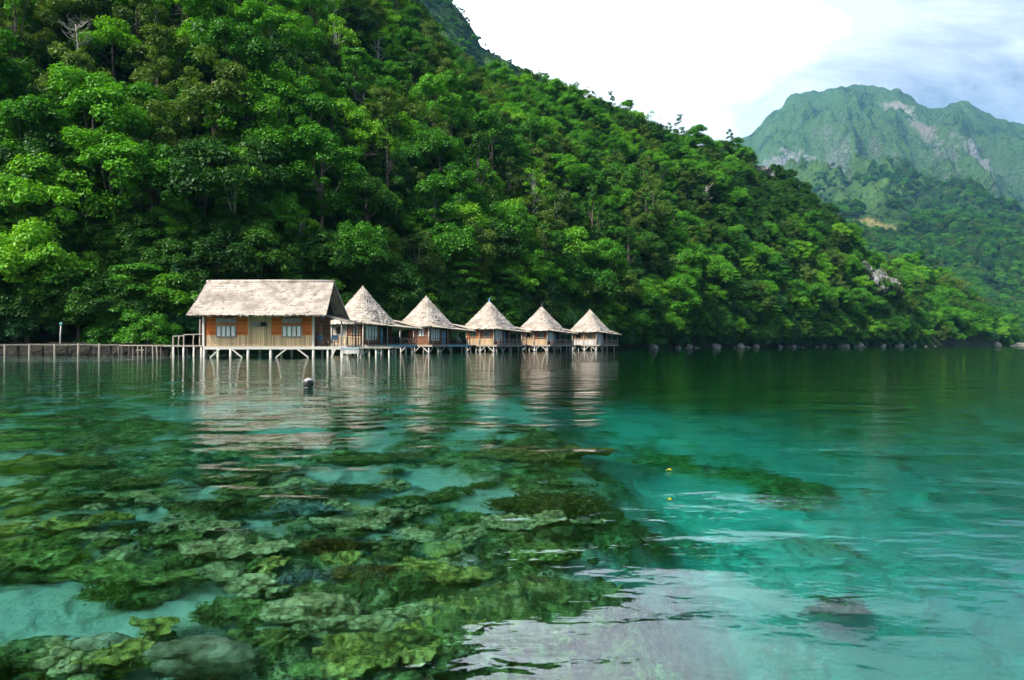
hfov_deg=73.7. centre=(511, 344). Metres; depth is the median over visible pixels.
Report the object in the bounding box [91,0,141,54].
tapering tree
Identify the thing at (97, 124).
bushy tree
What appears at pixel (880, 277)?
limestone cliff
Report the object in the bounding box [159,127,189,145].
tall tree
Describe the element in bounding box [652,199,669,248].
tapering tree
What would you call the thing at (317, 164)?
tall tree
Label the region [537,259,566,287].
tall tree
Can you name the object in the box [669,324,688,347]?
tiered tree
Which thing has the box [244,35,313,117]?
broad tree
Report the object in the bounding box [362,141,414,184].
bushy tree
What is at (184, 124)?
airy tree
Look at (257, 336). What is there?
door panel
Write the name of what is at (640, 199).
tall tree
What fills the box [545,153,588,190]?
tall tree
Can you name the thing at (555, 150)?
broad tree
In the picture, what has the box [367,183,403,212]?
broad tree
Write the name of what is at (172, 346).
platform
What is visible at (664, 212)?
tall tree
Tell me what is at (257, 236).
broad tree
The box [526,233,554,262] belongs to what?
tall tree
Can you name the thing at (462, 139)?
tall tree
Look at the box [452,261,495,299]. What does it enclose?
tiered tree
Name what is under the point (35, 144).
broad tree
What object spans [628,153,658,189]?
tall tree
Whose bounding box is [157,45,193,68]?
tiered tree
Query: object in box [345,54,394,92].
broad tree
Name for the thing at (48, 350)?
stone embankment
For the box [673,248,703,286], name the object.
tall tree
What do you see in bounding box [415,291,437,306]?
broad tree
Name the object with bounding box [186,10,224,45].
broad tree
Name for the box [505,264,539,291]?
broad tree
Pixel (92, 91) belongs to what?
tall tree
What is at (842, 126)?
mountain
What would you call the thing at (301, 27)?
tall tree
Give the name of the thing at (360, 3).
broad tree
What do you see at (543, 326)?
stilt hut
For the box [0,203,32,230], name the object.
broad tree
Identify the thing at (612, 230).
tall tree
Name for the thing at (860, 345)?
shore rock
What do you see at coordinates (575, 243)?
tall tree
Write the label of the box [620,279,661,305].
broad tree
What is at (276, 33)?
tapering tree
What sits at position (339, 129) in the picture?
tapering tree
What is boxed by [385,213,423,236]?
broad tree
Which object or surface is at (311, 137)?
tall tree
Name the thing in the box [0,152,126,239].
broad tree
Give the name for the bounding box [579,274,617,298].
broad tree
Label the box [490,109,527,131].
broad tree
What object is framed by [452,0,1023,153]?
sky
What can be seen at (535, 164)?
airy tree
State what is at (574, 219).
broad tree
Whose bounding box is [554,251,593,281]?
broad tree
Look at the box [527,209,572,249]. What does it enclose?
tall tree
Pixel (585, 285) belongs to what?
tall tree
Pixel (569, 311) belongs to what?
bushy tree
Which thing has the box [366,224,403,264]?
tall tree
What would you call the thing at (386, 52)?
airy tree
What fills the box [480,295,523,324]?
broad tree
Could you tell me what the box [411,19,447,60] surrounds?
tall tree
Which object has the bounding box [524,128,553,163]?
tall tree
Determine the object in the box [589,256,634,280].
broad tree
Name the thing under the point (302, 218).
bushy tree
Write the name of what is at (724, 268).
broad tree
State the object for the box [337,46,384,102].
tiered tree
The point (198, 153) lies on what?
broad tree
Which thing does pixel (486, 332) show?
window
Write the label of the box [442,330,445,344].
door
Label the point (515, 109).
broad tree
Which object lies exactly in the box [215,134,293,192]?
broad tree
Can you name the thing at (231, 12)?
broad tree
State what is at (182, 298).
broad tree
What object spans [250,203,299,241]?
tall tree
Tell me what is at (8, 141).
broad tree
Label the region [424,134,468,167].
broad tree
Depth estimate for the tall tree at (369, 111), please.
130.28 m
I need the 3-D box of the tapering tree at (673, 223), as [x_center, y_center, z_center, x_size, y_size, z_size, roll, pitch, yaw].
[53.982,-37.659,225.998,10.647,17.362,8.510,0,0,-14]
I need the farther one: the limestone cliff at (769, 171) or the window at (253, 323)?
the limestone cliff at (769, 171)
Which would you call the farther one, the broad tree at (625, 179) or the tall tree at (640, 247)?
the broad tree at (625, 179)
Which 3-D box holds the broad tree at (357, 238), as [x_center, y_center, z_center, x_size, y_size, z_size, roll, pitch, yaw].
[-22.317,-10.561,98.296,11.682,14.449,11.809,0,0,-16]
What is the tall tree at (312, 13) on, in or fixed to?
on the forest hill at (44, 336)
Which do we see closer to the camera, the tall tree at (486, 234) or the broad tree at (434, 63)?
the tall tree at (486, 234)
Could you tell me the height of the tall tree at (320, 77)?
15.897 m
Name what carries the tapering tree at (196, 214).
on the forest hill at (44, 336)
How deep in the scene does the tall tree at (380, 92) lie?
132.99 m
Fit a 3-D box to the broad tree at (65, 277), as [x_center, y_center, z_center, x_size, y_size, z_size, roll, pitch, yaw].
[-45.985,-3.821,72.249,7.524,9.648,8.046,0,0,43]
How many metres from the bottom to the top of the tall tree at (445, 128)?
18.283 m
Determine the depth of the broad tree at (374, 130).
118.76 m
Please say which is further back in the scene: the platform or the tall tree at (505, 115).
the tall tree at (505, 115)
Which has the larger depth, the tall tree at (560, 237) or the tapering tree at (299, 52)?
the tall tree at (560, 237)
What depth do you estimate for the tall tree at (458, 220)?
125.16 m
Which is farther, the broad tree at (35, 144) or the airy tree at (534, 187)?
the airy tree at (534, 187)
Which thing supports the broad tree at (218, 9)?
on the forest hill at (44, 336)
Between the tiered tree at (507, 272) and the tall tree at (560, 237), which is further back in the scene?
the tall tree at (560, 237)
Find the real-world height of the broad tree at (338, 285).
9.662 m
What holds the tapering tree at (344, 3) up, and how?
on the forest hill at (44, 336)
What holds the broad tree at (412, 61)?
on the forest hill at (44, 336)
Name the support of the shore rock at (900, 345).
on the forest hill at (44, 336)
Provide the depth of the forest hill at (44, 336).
106.94 m
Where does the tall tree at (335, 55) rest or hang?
on the forest hill at (44, 336)
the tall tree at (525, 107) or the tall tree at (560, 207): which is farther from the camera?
the tall tree at (525, 107)
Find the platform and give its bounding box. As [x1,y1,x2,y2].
[164,319,214,356]
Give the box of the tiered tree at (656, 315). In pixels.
[640,297,667,323]
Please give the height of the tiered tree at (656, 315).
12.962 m
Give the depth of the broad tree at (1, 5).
108.48 m
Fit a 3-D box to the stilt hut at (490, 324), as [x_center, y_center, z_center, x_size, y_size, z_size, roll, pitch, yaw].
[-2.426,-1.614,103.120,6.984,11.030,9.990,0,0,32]
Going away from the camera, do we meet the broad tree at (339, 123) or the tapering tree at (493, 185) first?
the broad tree at (339, 123)
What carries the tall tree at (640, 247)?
on the forest hill at (44, 336)
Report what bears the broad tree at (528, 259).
on the forest hill at (44, 336)
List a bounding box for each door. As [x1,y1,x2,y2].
[319,324,322,345]
[380,328,385,344]
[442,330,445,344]
[504,332,506,344]
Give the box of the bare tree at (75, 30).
[49,15,94,67]
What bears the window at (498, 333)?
in the stilt hut at (490, 324)
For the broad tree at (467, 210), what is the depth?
128.05 m
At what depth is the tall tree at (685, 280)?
184.32 m
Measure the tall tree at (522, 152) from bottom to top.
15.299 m
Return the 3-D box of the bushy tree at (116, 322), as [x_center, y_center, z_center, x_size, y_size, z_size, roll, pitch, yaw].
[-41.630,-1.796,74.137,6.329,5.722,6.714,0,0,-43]
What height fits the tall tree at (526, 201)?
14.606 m
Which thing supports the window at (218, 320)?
in the long house
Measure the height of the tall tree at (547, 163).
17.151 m
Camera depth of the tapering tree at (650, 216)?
201.51 m
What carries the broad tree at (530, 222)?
on the forest hill at (44, 336)
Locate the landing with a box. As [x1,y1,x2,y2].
[340,327,395,357]
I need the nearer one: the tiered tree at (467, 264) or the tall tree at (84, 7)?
the tall tree at (84, 7)
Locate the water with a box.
[0,346,1023,679]
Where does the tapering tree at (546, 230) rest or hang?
on the forest hill at (44, 336)
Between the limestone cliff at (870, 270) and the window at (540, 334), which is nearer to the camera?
the window at (540, 334)
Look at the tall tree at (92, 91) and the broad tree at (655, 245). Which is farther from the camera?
the broad tree at (655, 245)
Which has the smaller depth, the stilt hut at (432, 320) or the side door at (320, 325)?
the side door at (320, 325)
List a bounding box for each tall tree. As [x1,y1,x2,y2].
[0,0,59,67]
[0,94,79,182]
[4,0,79,32]
[16,90,100,156]
[29,0,113,42]
[30,41,116,123]
[32,61,152,178]
[88,81,171,144]
[99,96,188,160]
[105,0,168,84]
[123,23,194,90]
[129,54,180,106]
[139,1,179,24]
[144,196,194,237]
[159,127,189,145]
[168,42,257,143]
[225,13,272,43]
[234,0,315,63]
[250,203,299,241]
[261,0,302,14]
[277,92,340,143]
[278,4,308,16]
[281,8,305,53]
[284,124,367,228]
[285,0,337,39]
[289,63,328,95]
[290,78,324,111]
[295,159,334,220]
[304,5,334,42]
[311,33,343,69]
[359,84,408,134]
[364,75,404,112]
[365,110,382,134]
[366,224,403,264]
[386,0,407,13]
[391,226,446,278]
[392,26,438,79]
[400,96,441,133]
[403,166,425,198]
[407,173,459,228]
[408,72,465,134]
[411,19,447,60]
[412,134,466,192]
[416,50,455,90]
[418,73,444,103]
[422,253,445,275]
[426,69,474,133]
[427,118,452,163]
[437,165,469,194]
[441,213,473,242]
[445,168,490,218]
[448,217,500,283]
[449,66,470,87]
[452,136,474,164]
[466,109,521,171]
[474,179,493,203]
[491,108,517,129]
[495,156,527,196]
[505,147,542,178]
[508,101,539,117]
[515,193,546,230]
[516,115,548,156]
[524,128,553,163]
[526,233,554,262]
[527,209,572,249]
[527,289,559,318]
[529,147,559,183]
[530,229,574,272]
[537,182,575,231]
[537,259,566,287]
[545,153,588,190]
[553,240,588,270]
[563,228,582,255]
[573,277,600,310]
[582,238,631,279]
[599,225,636,255]
[600,262,641,305]
[609,222,648,260]
[616,186,645,215]
[616,265,639,286]
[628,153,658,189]
[631,175,673,232]
[658,273,702,344]
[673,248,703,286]
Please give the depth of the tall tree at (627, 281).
167.24 m
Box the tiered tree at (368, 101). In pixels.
[363,91,395,118]
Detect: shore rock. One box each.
[647,344,658,348]
[712,343,720,347]
[737,342,744,347]
[853,342,863,346]
[894,342,903,346]
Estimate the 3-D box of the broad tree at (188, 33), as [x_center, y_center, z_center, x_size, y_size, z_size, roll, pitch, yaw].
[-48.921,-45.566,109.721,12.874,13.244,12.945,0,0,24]
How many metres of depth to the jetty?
63.75 m
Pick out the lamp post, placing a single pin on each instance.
(60, 323)
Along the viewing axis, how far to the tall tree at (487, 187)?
150.87 m
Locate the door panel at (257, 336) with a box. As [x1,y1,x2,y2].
[248,316,271,345]
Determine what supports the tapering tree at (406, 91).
on the forest hill at (44, 336)
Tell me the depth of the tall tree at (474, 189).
131.68 m
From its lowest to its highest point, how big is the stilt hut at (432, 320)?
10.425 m
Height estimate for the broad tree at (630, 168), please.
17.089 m
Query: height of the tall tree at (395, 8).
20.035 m
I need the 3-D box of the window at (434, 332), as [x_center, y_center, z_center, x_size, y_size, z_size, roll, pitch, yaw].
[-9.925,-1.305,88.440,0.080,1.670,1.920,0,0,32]
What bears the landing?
in the water
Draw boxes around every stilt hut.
[330,286,423,354]
[399,296,475,352]
[465,297,531,351]
[520,303,577,350]
[570,309,620,350]
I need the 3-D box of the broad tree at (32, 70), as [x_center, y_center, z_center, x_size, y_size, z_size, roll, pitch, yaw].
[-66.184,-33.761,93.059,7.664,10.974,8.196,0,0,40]
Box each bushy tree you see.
[68,109,135,131]
[98,303,149,342]
[111,309,183,344]
[113,184,157,210]
[161,258,201,278]
[292,203,309,224]
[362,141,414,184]
[434,300,464,341]
[483,156,506,173]
[530,281,562,311]
[560,308,577,338]
[656,293,668,308]
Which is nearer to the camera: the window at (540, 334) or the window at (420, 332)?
the window at (420, 332)
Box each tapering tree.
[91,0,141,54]
[183,206,217,269]
[255,0,300,72]
[282,30,305,71]
[321,102,362,180]
[332,0,365,47]
[368,118,418,213]
[395,80,421,131]
[415,2,434,48]
[465,131,501,217]
[479,175,498,203]
[536,222,565,284]
[582,186,606,240]
[590,206,609,252]
[620,226,644,286]
[637,192,658,242]
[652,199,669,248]
[663,205,686,243]
[718,261,744,310]
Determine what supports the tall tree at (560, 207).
on the forest hill at (44, 336)
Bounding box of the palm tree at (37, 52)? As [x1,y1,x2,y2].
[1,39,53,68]
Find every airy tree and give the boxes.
[174,122,197,139]
[281,208,322,235]
[316,13,360,69]
[325,0,349,17]
[349,81,374,104]
[362,26,398,58]
[500,197,535,239]
[513,158,552,189]
[513,167,555,212]
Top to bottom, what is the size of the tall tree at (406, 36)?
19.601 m
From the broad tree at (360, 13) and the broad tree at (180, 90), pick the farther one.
the broad tree at (360, 13)
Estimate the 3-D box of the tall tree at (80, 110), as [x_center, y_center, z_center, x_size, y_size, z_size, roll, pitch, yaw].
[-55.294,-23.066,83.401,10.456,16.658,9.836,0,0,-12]
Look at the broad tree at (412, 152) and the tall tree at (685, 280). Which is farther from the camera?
the tall tree at (685, 280)
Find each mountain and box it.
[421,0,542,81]
[731,84,1023,342]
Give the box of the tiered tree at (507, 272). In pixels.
[494,269,520,301]
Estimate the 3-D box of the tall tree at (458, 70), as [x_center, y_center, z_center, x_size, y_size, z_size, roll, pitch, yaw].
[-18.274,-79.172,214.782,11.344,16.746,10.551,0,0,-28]
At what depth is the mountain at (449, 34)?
922.18 m
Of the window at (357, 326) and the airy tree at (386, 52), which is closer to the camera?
the window at (357, 326)
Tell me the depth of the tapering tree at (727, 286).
221.90 m
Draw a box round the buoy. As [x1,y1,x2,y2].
[303,378,313,388]
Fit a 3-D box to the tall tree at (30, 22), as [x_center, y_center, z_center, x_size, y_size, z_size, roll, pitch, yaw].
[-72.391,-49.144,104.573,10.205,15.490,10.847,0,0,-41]
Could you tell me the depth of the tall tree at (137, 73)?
99.98 m
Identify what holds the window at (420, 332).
in the stilt hut at (432, 320)
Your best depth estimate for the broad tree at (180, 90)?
100.32 m
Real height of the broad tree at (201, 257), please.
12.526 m
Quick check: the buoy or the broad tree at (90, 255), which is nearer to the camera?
the buoy
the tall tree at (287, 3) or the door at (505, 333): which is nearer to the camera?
the door at (505, 333)
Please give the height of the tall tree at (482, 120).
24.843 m
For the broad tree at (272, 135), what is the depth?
97.08 m
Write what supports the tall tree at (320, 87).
on the forest hill at (44, 336)
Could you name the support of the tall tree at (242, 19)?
on the forest hill at (44, 336)
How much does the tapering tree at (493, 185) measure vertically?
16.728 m
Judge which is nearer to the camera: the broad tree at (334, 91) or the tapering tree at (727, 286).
the broad tree at (334, 91)
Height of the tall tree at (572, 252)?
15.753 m
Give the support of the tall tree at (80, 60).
on the forest hill at (44, 336)
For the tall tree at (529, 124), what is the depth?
196.08 m
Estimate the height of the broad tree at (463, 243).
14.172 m
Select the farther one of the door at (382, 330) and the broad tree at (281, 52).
the broad tree at (281, 52)
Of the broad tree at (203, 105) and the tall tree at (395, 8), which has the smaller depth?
the broad tree at (203, 105)
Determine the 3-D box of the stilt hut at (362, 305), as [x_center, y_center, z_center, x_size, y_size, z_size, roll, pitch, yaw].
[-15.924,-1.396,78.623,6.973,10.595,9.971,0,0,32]
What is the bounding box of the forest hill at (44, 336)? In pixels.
[0,4,921,354]
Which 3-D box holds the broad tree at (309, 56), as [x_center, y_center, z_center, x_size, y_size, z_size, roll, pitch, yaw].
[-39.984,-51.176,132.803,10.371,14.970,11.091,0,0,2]
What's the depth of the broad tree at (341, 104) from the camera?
117.94 m
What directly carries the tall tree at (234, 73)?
on the forest hill at (44, 336)
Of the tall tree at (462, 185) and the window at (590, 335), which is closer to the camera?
the window at (590, 335)
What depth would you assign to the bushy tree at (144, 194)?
83.29 m
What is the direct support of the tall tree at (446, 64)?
on the forest hill at (44, 336)
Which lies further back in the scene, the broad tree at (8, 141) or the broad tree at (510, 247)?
the broad tree at (510, 247)
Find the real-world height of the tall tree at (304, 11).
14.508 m
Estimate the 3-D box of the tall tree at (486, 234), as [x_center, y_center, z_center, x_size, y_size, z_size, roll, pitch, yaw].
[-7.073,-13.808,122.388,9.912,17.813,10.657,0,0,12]
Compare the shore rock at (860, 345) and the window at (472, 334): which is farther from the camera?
the shore rock at (860, 345)
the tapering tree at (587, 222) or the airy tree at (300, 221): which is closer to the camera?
the airy tree at (300, 221)
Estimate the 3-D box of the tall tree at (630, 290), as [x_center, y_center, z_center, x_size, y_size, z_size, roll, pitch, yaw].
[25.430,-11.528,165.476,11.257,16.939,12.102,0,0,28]
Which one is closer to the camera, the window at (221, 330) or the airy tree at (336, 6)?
the window at (221, 330)
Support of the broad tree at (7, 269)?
on the forest hill at (44, 336)
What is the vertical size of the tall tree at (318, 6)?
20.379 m
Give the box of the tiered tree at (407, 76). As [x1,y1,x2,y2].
[393,62,417,87]
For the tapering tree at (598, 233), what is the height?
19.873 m
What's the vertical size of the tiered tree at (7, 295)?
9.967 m
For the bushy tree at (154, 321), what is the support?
on the forest hill at (44, 336)
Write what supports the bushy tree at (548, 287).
on the forest hill at (44, 336)
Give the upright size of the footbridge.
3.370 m
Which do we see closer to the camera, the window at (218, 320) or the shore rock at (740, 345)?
the window at (218, 320)
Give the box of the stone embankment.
[0,341,176,355]
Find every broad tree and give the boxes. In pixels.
[0,0,88,21]
[0,56,48,94]
[0,106,46,151]
[0,112,34,162]
[0,121,107,208]
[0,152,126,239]
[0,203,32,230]
[0,244,60,341]
[15,254,103,327]
[35,264,117,341]
[52,250,111,272]
[70,15,161,79]
[81,0,130,28]
[93,140,210,210]
[137,272,198,347]
[140,0,215,62]
[145,135,252,214]
[162,17,244,81]
[169,86,207,136]
[170,0,240,27]
[177,85,256,134]
[178,14,285,89]
[180,221,265,279]
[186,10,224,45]
[188,0,245,28]
[194,85,289,143]
[211,221,302,279]
[213,119,313,166]
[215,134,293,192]
[240,61,322,123]
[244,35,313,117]
[252,188,308,221]
[288,15,331,59]
[295,44,334,85]
[297,60,348,102]
[297,227,364,273]
[299,188,365,226]
[307,278,346,305]
[315,97,371,140]
[323,107,377,150]
[327,220,394,276]
[328,0,357,19]
[335,112,402,162]
[337,4,381,49]
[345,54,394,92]
[346,171,403,224]
[356,0,383,10]
[364,253,427,342]
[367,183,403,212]
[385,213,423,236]
[388,111,423,140]
[391,51,435,81]
[395,122,454,159]
[396,140,430,166]
[407,59,440,81]
[407,233,448,258]
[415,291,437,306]
[420,222,488,261]
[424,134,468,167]
[446,201,490,232]
[462,159,504,195]
[472,201,534,248]
[476,215,525,261]
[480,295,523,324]
[484,201,538,240]
[485,101,525,123]
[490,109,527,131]
[496,196,527,212]
[499,248,550,281]
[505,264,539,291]
[527,132,563,157]
[543,225,597,258]
[552,198,585,227]
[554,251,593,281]
[562,271,594,294]
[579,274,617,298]
[582,253,612,271]
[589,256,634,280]
[594,162,635,193]
[613,161,644,197]
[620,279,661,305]
[640,230,664,252]
[697,254,738,285]
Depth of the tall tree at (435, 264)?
112.71 m
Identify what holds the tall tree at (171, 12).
on the forest hill at (44, 336)
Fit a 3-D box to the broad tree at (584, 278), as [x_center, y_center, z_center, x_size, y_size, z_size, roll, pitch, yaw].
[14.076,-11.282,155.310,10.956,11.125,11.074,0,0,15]
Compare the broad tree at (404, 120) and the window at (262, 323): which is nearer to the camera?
the window at (262, 323)
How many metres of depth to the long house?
57.58 m
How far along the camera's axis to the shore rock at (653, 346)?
172.17 m
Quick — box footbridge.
[357,346,399,355]
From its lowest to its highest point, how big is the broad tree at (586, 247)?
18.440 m
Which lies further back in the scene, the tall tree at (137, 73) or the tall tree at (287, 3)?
the tall tree at (287, 3)
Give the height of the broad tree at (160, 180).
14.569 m
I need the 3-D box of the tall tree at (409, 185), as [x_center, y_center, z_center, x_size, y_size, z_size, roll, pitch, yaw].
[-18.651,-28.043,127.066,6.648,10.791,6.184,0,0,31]
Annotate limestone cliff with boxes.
[755,167,775,177]
[861,259,873,279]
[871,267,890,294]
[888,276,904,298]
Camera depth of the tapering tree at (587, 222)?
183.28 m
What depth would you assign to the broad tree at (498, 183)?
158.19 m
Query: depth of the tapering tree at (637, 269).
177.36 m
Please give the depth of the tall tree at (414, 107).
150.68 m
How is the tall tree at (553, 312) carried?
on the forest hill at (44, 336)
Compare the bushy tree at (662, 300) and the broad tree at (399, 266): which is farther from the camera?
the bushy tree at (662, 300)
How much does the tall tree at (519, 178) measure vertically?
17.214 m
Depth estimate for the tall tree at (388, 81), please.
150.63 m
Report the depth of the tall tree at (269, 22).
116.86 m
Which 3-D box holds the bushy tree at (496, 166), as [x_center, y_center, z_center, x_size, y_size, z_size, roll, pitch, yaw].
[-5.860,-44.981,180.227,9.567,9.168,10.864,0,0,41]
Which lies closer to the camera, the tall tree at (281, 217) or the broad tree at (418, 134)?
the tall tree at (281, 217)
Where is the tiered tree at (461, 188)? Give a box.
[446,186,474,215]
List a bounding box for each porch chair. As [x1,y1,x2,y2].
[317,335,327,345]
[328,335,338,345]
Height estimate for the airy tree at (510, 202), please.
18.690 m
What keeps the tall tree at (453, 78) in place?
on the forest hill at (44, 336)
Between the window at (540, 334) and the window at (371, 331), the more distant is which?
the window at (540, 334)
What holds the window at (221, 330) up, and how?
in the long house
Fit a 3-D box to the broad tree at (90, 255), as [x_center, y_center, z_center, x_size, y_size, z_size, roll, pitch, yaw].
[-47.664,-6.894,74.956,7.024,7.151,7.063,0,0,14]
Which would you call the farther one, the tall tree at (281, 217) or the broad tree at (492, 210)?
the broad tree at (492, 210)
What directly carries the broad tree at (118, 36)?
on the forest hill at (44, 336)
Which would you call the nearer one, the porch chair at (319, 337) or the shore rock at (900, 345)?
the porch chair at (319, 337)
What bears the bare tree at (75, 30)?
on the forest hill at (44, 336)
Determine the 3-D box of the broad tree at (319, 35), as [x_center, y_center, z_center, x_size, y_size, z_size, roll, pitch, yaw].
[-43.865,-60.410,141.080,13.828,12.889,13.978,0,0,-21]
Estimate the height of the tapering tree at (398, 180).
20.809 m
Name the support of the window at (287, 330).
in the long house
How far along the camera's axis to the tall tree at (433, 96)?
177.86 m
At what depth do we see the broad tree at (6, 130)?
78.45 m
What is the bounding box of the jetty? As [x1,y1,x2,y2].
[0,343,163,356]
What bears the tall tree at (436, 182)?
on the forest hill at (44, 336)
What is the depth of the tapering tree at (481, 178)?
143.11 m
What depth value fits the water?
4.39 m
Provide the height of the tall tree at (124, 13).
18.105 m
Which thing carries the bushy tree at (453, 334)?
on the forest hill at (44, 336)
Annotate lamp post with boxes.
[59,322,62,343]
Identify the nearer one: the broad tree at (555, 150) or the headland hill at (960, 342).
the broad tree at (555, 150)
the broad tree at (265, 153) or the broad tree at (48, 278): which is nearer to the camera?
the broad tree at (48, 278)
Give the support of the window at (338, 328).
in the stilt hut at (362, 305)
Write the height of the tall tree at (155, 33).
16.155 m
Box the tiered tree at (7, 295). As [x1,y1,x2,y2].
[0,271,21,301]
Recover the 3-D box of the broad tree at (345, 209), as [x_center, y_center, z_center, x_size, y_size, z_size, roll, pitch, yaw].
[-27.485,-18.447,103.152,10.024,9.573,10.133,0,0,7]
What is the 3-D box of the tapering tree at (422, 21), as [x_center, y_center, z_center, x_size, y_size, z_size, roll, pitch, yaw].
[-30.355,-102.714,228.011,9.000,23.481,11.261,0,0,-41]
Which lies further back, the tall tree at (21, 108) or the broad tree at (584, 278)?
the broad tree at (584, 278)
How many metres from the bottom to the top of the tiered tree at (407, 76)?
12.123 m
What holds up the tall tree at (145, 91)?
on the forest hill at (44, 336)
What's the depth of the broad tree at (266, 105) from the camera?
97.43 m
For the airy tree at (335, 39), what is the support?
on the forest hill at (44, 336)
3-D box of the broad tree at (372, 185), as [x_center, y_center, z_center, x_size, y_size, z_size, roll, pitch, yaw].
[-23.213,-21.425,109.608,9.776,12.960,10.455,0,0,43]
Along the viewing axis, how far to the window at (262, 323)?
57.52 m
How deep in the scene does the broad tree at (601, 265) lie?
164.19 m
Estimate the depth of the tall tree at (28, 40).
97.35 m
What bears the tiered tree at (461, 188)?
on the forest hill at (44, 336)
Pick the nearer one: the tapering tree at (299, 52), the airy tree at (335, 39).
the tapering tree at (299, 52)
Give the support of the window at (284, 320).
in the long house
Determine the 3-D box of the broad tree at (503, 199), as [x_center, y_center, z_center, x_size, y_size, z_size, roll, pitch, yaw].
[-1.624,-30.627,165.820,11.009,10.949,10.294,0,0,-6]
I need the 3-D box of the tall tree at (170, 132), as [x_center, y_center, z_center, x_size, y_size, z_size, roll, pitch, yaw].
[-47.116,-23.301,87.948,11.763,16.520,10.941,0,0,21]
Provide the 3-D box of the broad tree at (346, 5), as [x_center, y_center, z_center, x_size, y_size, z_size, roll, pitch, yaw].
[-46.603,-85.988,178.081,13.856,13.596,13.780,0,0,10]
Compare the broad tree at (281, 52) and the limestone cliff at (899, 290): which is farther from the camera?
the limestone cliff at (899, 290)
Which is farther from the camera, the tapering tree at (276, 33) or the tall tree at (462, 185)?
the tall tree at (462, 185)
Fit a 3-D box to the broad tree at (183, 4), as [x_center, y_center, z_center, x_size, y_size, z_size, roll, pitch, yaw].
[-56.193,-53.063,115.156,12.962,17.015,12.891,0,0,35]
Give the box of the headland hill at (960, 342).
[913,282,1016,346]
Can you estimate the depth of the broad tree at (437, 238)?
114.48 m
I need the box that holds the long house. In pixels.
[186,280,363,357]
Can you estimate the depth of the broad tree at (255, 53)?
105.30 m
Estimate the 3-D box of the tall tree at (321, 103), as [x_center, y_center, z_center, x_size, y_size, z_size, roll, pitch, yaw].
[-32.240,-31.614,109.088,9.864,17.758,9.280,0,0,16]
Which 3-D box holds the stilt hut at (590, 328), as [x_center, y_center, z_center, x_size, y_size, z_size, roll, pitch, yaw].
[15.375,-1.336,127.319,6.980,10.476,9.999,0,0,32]
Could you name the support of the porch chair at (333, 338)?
on the long house
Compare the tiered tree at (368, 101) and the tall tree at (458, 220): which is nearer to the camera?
the tall tree at (458, 220)
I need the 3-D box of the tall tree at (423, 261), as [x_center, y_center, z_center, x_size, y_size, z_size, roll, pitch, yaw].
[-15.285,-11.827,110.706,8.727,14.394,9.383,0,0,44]
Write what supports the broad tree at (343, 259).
on the forest hill at (44, 336)
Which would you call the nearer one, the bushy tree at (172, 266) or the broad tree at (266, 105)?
the bushy tree at (172, 266)
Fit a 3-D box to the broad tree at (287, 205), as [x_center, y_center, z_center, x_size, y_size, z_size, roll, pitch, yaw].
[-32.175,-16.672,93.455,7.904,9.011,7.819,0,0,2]
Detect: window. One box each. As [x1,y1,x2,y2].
[216,318,235,322]
[216,325,235,336]
[251,321,259,326]
[260,321,267,326]
[282,318,301,322]
[282,325,301,336]
[336,326,342,334]
[352,325,358,334]
[365,325,377,339]
[418,328,424,335]
[430,328,439,340]
[470,332,475,336]
[484,330,489,336]
[495,330,501,340]
[538,332,543,337]
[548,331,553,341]
[588,333,592,338]
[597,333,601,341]
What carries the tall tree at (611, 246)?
on the forest hill at (44, 336)
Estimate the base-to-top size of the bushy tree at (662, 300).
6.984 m
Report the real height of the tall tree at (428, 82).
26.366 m
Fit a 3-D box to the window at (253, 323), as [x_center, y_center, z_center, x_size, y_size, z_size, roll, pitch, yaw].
[-21.595,-1.721,57.508,0.750,0.467,0.080,0,0,0]
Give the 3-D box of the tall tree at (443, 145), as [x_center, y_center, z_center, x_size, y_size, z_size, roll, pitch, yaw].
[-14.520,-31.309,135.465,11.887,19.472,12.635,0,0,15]
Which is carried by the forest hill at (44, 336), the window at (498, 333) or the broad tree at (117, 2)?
the broad tree at (117, 2)
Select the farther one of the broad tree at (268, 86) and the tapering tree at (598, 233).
the tapering tree at (598, 233)

